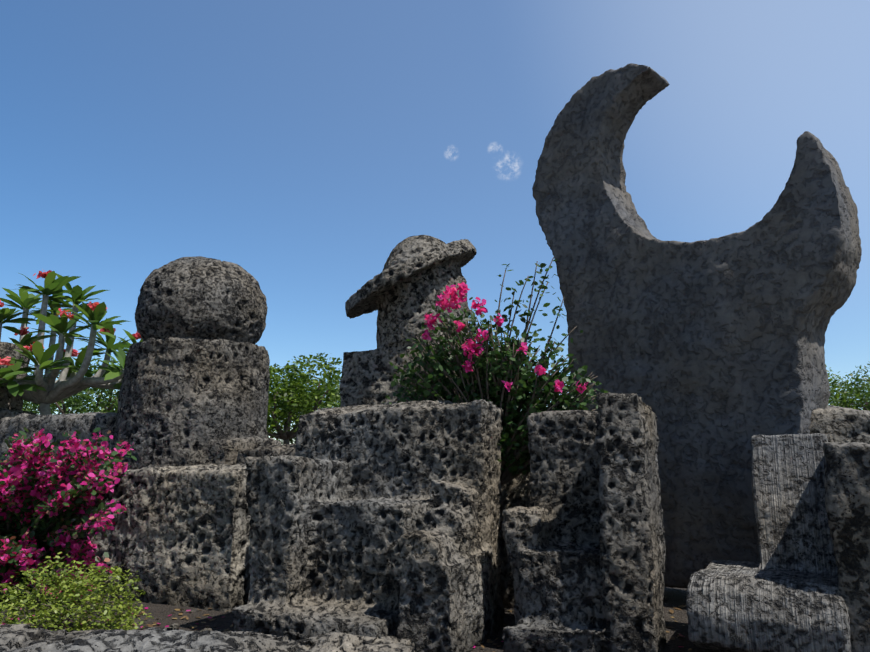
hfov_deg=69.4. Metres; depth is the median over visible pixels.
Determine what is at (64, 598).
shrub
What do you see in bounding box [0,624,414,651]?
foreground rock
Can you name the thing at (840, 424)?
wall
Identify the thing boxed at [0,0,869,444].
sky
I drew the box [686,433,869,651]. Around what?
rocking chair
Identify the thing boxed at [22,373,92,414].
tree leaves
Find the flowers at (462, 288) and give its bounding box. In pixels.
[422,282,587,393]
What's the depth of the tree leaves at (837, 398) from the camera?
24.75 m
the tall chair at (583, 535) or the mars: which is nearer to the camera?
the tall chair at (583, 535)
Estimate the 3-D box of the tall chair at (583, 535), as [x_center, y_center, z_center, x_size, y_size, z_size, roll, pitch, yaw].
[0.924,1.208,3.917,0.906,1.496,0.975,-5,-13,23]
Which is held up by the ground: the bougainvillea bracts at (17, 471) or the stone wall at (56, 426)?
the stone wall at (56, 426)
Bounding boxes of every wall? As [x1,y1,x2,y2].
[0,407,38,418]
[0,412,116,556]
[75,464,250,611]
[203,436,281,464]
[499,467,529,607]
[809,405,869,443]
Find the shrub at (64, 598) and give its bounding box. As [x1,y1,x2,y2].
[0,552,152,631]
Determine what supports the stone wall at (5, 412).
on the ground
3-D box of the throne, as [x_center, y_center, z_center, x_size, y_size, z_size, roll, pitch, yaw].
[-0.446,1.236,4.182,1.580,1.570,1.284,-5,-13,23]
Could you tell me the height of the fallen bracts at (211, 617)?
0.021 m
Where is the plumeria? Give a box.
[0,270,142,414]
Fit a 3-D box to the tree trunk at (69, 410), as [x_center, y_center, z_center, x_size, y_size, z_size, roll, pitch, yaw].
[-11.456,3.684,19.827,4.008,3.474,3.646,0,-12,-1]
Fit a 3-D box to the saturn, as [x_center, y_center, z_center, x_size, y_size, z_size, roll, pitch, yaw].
[-0.159,0.236,5.959,1.468,2.267,1.376,-5,-13,23]
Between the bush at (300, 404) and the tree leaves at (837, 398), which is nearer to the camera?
the bush at (300, 404)
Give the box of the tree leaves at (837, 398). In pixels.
[825,364,869,410]
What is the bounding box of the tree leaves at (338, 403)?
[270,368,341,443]
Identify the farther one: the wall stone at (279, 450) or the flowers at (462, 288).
the wall stone at (279, 450)
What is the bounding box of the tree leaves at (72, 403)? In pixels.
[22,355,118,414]
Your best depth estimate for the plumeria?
8.61 m
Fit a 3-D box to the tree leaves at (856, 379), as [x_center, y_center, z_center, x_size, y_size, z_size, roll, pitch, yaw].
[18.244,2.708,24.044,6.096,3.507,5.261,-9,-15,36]
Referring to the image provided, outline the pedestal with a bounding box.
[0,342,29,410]
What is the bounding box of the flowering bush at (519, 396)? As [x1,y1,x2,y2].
[383,257,607,485]
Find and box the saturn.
[340,235,489,406]
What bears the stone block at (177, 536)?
on the ground
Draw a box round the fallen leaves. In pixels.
[27,605,691,651]
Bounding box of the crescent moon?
[532,63,861,587]
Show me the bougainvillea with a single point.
(42, 525)
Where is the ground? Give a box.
[0,569,698,651]
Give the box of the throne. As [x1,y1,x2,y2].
[232,399,504,651]
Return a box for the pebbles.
[52,623,496,639]
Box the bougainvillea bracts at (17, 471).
[0,429,133,603]
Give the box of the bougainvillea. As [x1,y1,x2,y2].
[0,427,136,603]
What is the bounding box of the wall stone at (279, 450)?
[236,443,295,463]
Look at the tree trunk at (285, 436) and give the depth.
18.39 m
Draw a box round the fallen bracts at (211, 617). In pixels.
[4,594,684,647]
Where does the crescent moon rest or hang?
on the ground
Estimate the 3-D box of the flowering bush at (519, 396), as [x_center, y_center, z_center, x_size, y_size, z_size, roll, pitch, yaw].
[0.405,0.348,4.867,1.669,1.763,1.296,0,-12,-1]
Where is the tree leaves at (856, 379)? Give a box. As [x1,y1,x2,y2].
[829,364,869,409]
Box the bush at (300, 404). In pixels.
[266,353,341,443]
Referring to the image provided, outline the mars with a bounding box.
[110,256,269,470]
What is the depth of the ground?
4.41 m
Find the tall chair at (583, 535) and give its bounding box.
[502,392,666,651]
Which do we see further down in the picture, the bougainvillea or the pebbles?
the pebbles
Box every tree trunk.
[37,389,116,414]
[267,376,328,444]
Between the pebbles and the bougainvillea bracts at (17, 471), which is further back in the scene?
the bougainvillea bracts at (17, 471)
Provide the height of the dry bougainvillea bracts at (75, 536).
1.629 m
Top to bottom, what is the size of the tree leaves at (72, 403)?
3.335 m
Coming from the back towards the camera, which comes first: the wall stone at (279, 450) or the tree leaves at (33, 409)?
the tree leaves at (33, 409)
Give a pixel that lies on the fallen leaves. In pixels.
(489, 640)
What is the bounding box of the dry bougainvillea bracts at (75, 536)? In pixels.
[0,431,126,592]
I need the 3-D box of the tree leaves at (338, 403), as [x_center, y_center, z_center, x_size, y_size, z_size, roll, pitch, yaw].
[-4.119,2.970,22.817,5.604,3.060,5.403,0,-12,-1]

